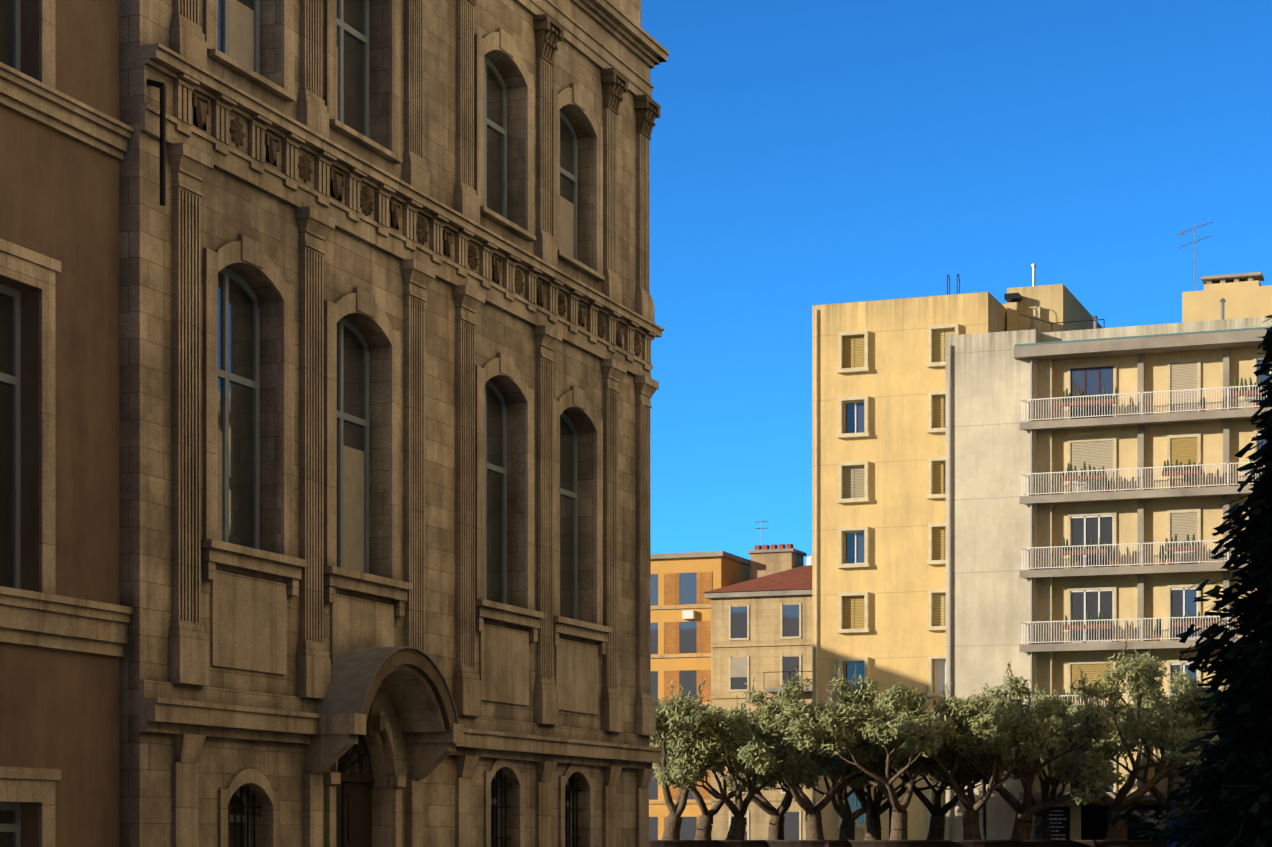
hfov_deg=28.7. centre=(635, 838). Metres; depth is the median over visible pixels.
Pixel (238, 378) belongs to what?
stone building windows
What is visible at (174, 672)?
stone building
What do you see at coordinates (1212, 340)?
apartment building
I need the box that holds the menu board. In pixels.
[1037,800,1080,839]
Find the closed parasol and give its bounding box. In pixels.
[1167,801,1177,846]
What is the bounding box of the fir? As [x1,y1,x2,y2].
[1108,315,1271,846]
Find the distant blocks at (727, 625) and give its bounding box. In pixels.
[648,518,811,839]
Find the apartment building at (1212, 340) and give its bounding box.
[946,272,1271,839]
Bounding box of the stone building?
[0,0,668,846]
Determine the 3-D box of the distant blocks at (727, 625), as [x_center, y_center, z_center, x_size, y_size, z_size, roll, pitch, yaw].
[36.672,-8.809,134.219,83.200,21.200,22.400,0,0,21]
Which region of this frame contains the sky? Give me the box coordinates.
[641,0,1271,565]
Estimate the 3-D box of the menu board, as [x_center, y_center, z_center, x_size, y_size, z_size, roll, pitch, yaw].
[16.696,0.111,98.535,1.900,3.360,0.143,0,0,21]
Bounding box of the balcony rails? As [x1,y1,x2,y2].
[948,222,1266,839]
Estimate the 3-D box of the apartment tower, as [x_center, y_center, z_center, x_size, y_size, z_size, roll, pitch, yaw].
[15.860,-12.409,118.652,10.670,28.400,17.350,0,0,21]
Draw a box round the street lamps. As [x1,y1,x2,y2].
[889,770,985,839]
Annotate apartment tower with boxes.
[812,264,1102,839]
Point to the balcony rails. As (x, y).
(1031, 473)
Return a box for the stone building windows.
[0,0,580,846]
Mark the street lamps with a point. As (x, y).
(984, 813)
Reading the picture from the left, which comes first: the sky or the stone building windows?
the stone building windows

